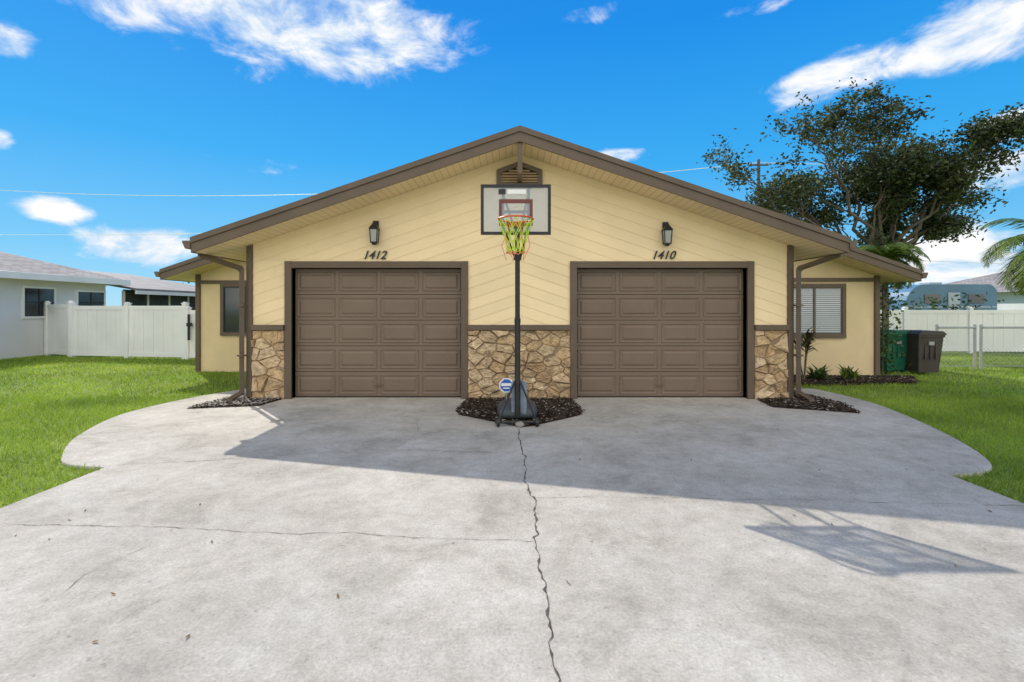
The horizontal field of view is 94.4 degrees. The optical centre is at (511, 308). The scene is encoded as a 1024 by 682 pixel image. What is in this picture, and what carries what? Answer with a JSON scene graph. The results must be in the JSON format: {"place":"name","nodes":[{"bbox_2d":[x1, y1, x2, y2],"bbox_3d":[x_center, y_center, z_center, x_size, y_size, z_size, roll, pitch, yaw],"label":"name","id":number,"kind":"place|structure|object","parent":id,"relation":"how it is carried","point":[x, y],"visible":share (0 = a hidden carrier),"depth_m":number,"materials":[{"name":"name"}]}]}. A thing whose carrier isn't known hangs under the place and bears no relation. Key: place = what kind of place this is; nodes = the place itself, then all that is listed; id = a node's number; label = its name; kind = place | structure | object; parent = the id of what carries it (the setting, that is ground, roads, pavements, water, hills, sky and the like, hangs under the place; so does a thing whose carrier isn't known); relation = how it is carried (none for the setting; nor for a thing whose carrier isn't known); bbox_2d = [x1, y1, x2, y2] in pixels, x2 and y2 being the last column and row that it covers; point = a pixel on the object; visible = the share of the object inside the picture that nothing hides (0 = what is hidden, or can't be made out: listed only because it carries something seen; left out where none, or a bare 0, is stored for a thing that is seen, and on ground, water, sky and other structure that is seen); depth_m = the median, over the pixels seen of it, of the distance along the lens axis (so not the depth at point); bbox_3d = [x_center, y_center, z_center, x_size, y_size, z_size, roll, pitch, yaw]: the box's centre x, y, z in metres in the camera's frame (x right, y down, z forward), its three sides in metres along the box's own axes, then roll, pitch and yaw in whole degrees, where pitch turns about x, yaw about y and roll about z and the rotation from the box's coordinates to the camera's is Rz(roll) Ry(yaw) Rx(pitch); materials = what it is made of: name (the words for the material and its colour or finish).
{"place":"outdoors","nodes":[
{"label":"outdoors","id":0,"kind":"place"},
{"bbox_2d":[0,278,105,358],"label":"walls","id":1,"kind":"structure","parent":0,"point":[19,337],"depth_m":14.50,"materials":[{"name":"white paint"}]},
{"bbox_2d":[21,286,105,318],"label":"windows","id":2,"kind":"structure","parent":1,"relation":"attached to","point":[34,299],"depth_m":15.13,"materials":[{"name":"black glass"}]},
{"bbox_2d":[0,271,130,285],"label":"fascia and soffit","id":3,"kind":"structure","parent":1,"relation":"on","point":[49,277],"depth_m":15.30,"materials":[{"name":"white plastic"}]},
{"bbox_2d":[0,251,123,279],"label":"hip roof","id":4,"kind":"structure","parent":3,"relation":"on","point":[12,262],"depth_m":15.51,"materials":[{"name":"grey"}]},
{"bbox_2d":[15,409,991,641],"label":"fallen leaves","id":5,"kind":"object","parent":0,"point":[453,543],"visible":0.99,"depth_m":2.98,"materials":[{"name":"brown plant"}]},
{"bbox_2d":[0,388,1023,681],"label":"concrete driveway","id":6,"kind":"structure","parent":0,"point":[466,552],"depth_m":2.88,"materials":[{"name":"grey concrete"}]},
{"bbox_2d":[292,268,746,398],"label":"garage block walls","id":7,"kind":"structure","parent":6,"relation":"on","point":[744,349],"depth_m":7.78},
{"bbox_2d":[295,269,460,396],"bbox_3d":[-2.195,0.401,7.842,2.750,2.121,0.076,0,0,0],"label":"garage door","id":8,"kind":"structure","parent":7,"relation":"attached to","point":[363,332],"depth_m":7.81,"materials":[{"name":"brown metal"}]},
{"bbox_2d":[253,155,786,324],"bbox_3d":[0.130,-1.125,7.692,8.660,2.770,0.011,0,0,0],"label":"front siding","id":9,"kind":"object","parent":7,"relation":"attached to","point":[593,219],"visible":0.79,"depth_m":7.69,"materials":[{"name":"beige paint"}]},
{"bbox_2d":[369,221,379,244],"bbox_3d":[-2.200,-1.220,7.593,0.148,0.400,0.174,0,0,0],"label":"wall lantern","id":10,"kind":"object","parent":9,"relation":"attached to","point":[374,230],"depth_m":7.53,"materials":[{"name":"black metal"}]},
{"bbox_2d":[365,251,386,258],"bbox_3d":[-2.202,-0.871,7.665,0.368,0.137,0.008,0,0,0],"label":"house number","id":11,"kind":"object","parent":9,"relation":"attached to","point":[372,255],"visible":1,"depth_m":7.66,"materials":[{"name":"black metal"}]},
{"bbox_2d":[496,142,541,183],"bbox_3d":[0.120,-2.232,7.415,0.740,0.545,0.560,0,0,0],"label":"gable vent","id":12,"kind":"object","parent":9,"relation":"attached to","point":[519,172],"visible":0.94,"depth_m":7.64,"materials":[{"name":"brown paint"}]},
{"bbox_2d":[653,251,675,258],"bbox_3d":[2.471,-0.870,7.665,0.373,0.139,0.008,0,0,0],"label":"house number","id":13,"kind":"object","parent":9,"relation":"attached to","point":[661,255],"visible":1,"depth_m":7.66,"materials":[{"name":"black metal"}]},
{"bbox_2d":[661,222,672,245],"bbox_3d":[2.480,-1.200,7.593,0.148,0.400,0.174,0,0,0],"label":"wall lantern","id":14,"kind":"object","parent":9,"relation":"attached to","point":[667,230],"depth_m":7.53,"materials":[{"name":"black metal"}]},
{"bbox_2d":[246,245,793,398],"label":"brown trim","id":15,"kind":"structure","parent":7,"relation":"attached to","point":[751,326],"depth_m":7.66,"materials":[{"name":"paint"}]},
{"bbox_2d":[577,269,742,396],"bbox_3d":[2.430,0.401,7.842,2.760,2.121,0.076,0,0,0],"label":"garage door","id":16,"kind":"structure","parent":7,"relation":"attached to","point":[674,332],"depth_m":7.81,"materials":[{"name":"paint"}]},
{"bbox_2d":[251,330,788,399],"bbox_3d":[0.130,0.915,7.651,8.672,1.149,0.138,0,0,0],"label":"stone veneer","id":17,"kind":"object","parent":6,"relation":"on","point":[545,363],"visible":0.9,"depth_m":7.65,"materials":[{"name":"beige stone"}]},
{"bbox_2d":[0,351,1023,507],"bbox_3d":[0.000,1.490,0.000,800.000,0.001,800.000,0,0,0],"label":"lawn ground","id":18,"kind":"structure","parent":0,"point":[958,353],"depth_m":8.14,"materials":[{"name":"green plant"}]},
{"bbox_2d":[44,301,188,358],"bbox_3d":[-12.318,0.620,14.427,5.556,1.740,0.528,0,0,13],"label":"vinyl fence","id":19,"kind":"object","parent":18,"relation":"on","point":[126,330],"visible":0.99,"depth_m":14.29,"materials":[{"name":"white plastic"}]},
{"bbox_2d":[84,270,194,309],"bbox_3d":[-17.380,-0.180,21.770,6.240,3.320,7.460,0,0,0],"label":"screened lanai","id":20,"kind":"object","parent":18,"relation":"on","point":[145,291],"visible":0.22,"depth_m":20.43,"materials":[{"name":"white paint"}]},
{"bbox_2d":[184,306,194,359],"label":"fence gate","id":21,"kind":"structure","parent":18,"relation":"on","point":[189,333],"depth_m":13.85,"materials":[{"name":"white plastic"}]},
{"bbox_2d":[187,392,282,408],"bbox_3d":[-4.223,1.462,7.846,1.075,0.097,1.925,0,0,0],"label":"mulch bed","id":22,"kind":"object","parent":18,"relation":"on","point":[242,401],"visible":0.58,"depth_m":7.25,"materials":[{"name":"brown wood"}]},
{"bbox_2d":[0,159,1023,263],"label":"utility pole","id":23,"kind":"object","parent":18,"relation":"on","point":[758,164],"visible":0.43,"depth_m":36.12,"materials":[{"name":"wood"}]},
{"bbox_2d":[455,397,585,426],"bbox_3d":[0.115,1.462,6.756,1.863,0.096,1.850,0,0,0],"label":"mulch bed","id":24,"kind":"object","parent":18,"relation":"on","point":[550,409],"visible":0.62,"depth_m":6.78,"materials":[{"name":"brown wood"}]},
{"bbox_2d":[499,378,511,398],"bbox_3d":[-0.075,1.202,6.445,0.194,0.517,0.026,0,0,0],"label":"security yard sign","id":25,"kind":"object","parent":24,"relation":"on","point":[504,384],"visible":0.69,"depth_m":6.44,"materials":[{"name":"blue plastic"}]},
{"bbox_2d":[481,184,550,426],"bbox_3d":[0.043,0.027,5.801,0.790,2.854,1.832,0,0,0],"label":"basketball hoop","id":26,"kind":"object","parent":24,"relation":"on","point":[515,210],"visible":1,"depth_m":5.35,"materials":[{"name":"black metal"}]},
{"bbox_2d":[502,419,534,426],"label":"garden rocks","id":27,"kind":"object","parent":24,"relation":"on","point":[520,424],"visible":0.45,"depth_m":5.83,"materials":[{"name":"stone"}]},
{"bbox_2d":[198,257,875,375],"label":"wing walls","id":28,"kind":"structure","parent":18,"relation":"on","point":[854,349],"depth_m":10.30,"materials":[{"name":"beige paint"}]},
{"bbox_2d":[220,283,245,335],"bbox_3d":[-6.275,0.020,11.177,1.200,1.230,0.044,0,0,0],"label":"wing window","id":29,"kind":"structure","parent":28,"relation":"in","point":[229,310],"depth_m":11.19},
{"bbox_2d":[198,254,841,402],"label":"downspouts","id":30,"kind":"object","parent":28,"relation":"attached to","point":[798,305],"visible":0.88,"depth_m":7.55,"materials":[{"name":"brown paint"}]},
{"bbox_2d":[195,275,879,375],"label":"wing trim","id":31,"kind":"structure","parent":28,"relation":"attached to","point":[199,281],"depth_m":10.28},
{"bbox_2d":[154,125,927,283],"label":"roof","id":32,"kind":"structure","parent":28,"relation":"on","point":[230,242],"depth_m":7.12,"materials":[{"name":"brown"}]},
{"bbox_2d":[794,284,846,337],"bbox_3d":[6.555,0.045,10.277,1.360,1.180,0.044,0,0,0],"label":"wing window","id":33,"kind":"structure","parent":28,"relation":"attached to","point":[823,308],"depth_m":10.29,"materials":[{"name":"brown paint"}]},
{"bbox_2d":[758,390,860,412],"bbox_3d":[4.461,1.462,7.644,1.264,0.096,2.121,0,0,0],"label":"mulch bed","id":34,"kind":"object","parent":18,"relation":"on","point":[800,402],"visible":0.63,"depth_m":7.13,"materials":[{"name":"brown wood"}]},
{"bbox_2d":[794,374,920,385],"bbox_3d":[6.528,1.463,9.690,4.144,0.095,1.233,0,0,0],"label":"mulch bed","id":35,"kind":"object","parent":18,"relation":"on","point":[876,379],"visible":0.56,"depth_m":9.47,"materials":[{"name":"brown wood"}]},
{"bbox_2d":[794,327,825,380],"bbox_3d":[5.822,0.892,9.539,0.985,1.141,0.833,0,0,20],"label":"cordyline shrub","id":36,"kind":"object","parent":35,"relation":"on","point":[807,342],"visible":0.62,"depth_m":9.47,"materials":[{"name":"green plant"}]},
{"bbox_2d":[805,362,836,380],"bbox_3d":[6.286,1.292,9.751,0.816,0.364,0.846,0,0,0],"label":"strap leaf plant","id":37,"kind":"object","parent":35,"relation":"on","point":[820,373],"visible":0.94,"depth_m":9.71,"materials":[{"name":"green plant"}]},
{"bbox_2d":[837,364,862,380],"bbox_3d":[6.729,1.270,9.461,0.758,0.405,0.579,0,0,0],"label":"strap leaf plant","id":38,"kind":"object","parent":35,"relation":"on","point":[848,372],"visible":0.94,"depth_m":9.42,"materials":[{"name":"green plant"}]},
{"bbox_2d":[696,77,1023,306],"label":"tree","id":39,"kind":"object","parent":18,"relation":"on","point":[899,176],"visible":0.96,"depth_m":21.01,"materials":[{"name":"green plant"}]},
{"bbox_2d":[857,242,930,328],"bbox_3d":[11.202,-0.261,14.189,2.022,3.442,2.004,0,0,0],"label":"palm tree","id":40,"kind":"object","parent":18,"relation":"on","point":[892,252],"visible":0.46,"depth_m":14.05,"materials":[{"name":"green plant"}]},
{"bbox_2d":[880,329,909,369],"bbox_3d":[8.877,0.989,11.281,0.603,0.978,0.811,0,0,-6],"label":"wheeled bin","id":41,"kind":"object","parent":18,"relation":"on","point":[903,341],"visible":0.37,"depth_m":10.96,"materials":[{"name":"green plastic"}]},
{"bbox_2d":[880,282,910,374],"bbox_3d":[8.227,0.376,10.472,1.011,2.454,1.050,0,0,22],"label":"climbing vine","id":42,"kind":"object","parent":18,"relation":"on","point":[883,348],"visible":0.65,"depth_m":10.42,"materials":[{"name":"green plant"}]},
{"bbox_2d":[898,330,946,371],"bbox_3d":[9.382,0.989,10.931,0.582,0.978,0.787,0,0,3],"label":"wheeled bin","id":43,"kind":"object","parent":18,"relation":"on","point":[924,350],"visible":0.77,"depth_m":10.64,"materials":[{"name":"grey plastic"}]},
{"bbox_2d":[880,290,1003,309],"bbox_3d":[15.982,0.403,18.166,4.480,2.242,2.319,0,0,0],"label":"hedge","id":44,"kind":"object","parent":18,"relation":"on","point":[935,305],"visible":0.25,"depth_m":17.98,"materials":[{"name":"green plant"}]},
{"bbox_2d":[889,282,996,309],"bbox_3d":[23.549,-0.015,27.125,6.102,2.950,2.350,0,0,0],"label":"travel trailer","id":45,"kind":"object","parent":18,"relation":"on","point":[940,291],"visible":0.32,"depth_m":26.00,"materials":[{"name":"grey metal"}]},
{"bbox_2d":[880,307,1023,352],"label":"vinyl fence","id":46,"kind":"object","parent":18,"relation":"on","point":[929,319],"visible":0.37,"depth_m":15.91,"materials":[{"name":"white plastic"}]},
{"bbox_2d":[935,324,1023,369],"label":"chain link fence","id":47,"kind":"object","parent":18,"relation":"on","point":[974,344],"visible":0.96,"depth_m":11.60,"materials":[{"name":"metal"}]},
{"bbox_2d":[978,218,1023,295],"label":"palm tree","id":48,"kind":"object","parent":18,"relation":"on","point":[1016,264],"visible":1,"depth_m":12.69,"materials":[{"name":"green plant"}]},
{"bbox_2d":[0,0,1023,305],"label":"sky","id":49,"kind":"structure","parent":0,"point":[197,103],"materials":[{"name":"blue"}]},
{"bbox_2d":[946,271,1023,309],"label":"neighbour house","id":50,"kind":"structure","parent":0,"point":[1011,301],"depth_m":30.11,"materials":[{"name":"white paint"}]}
]}

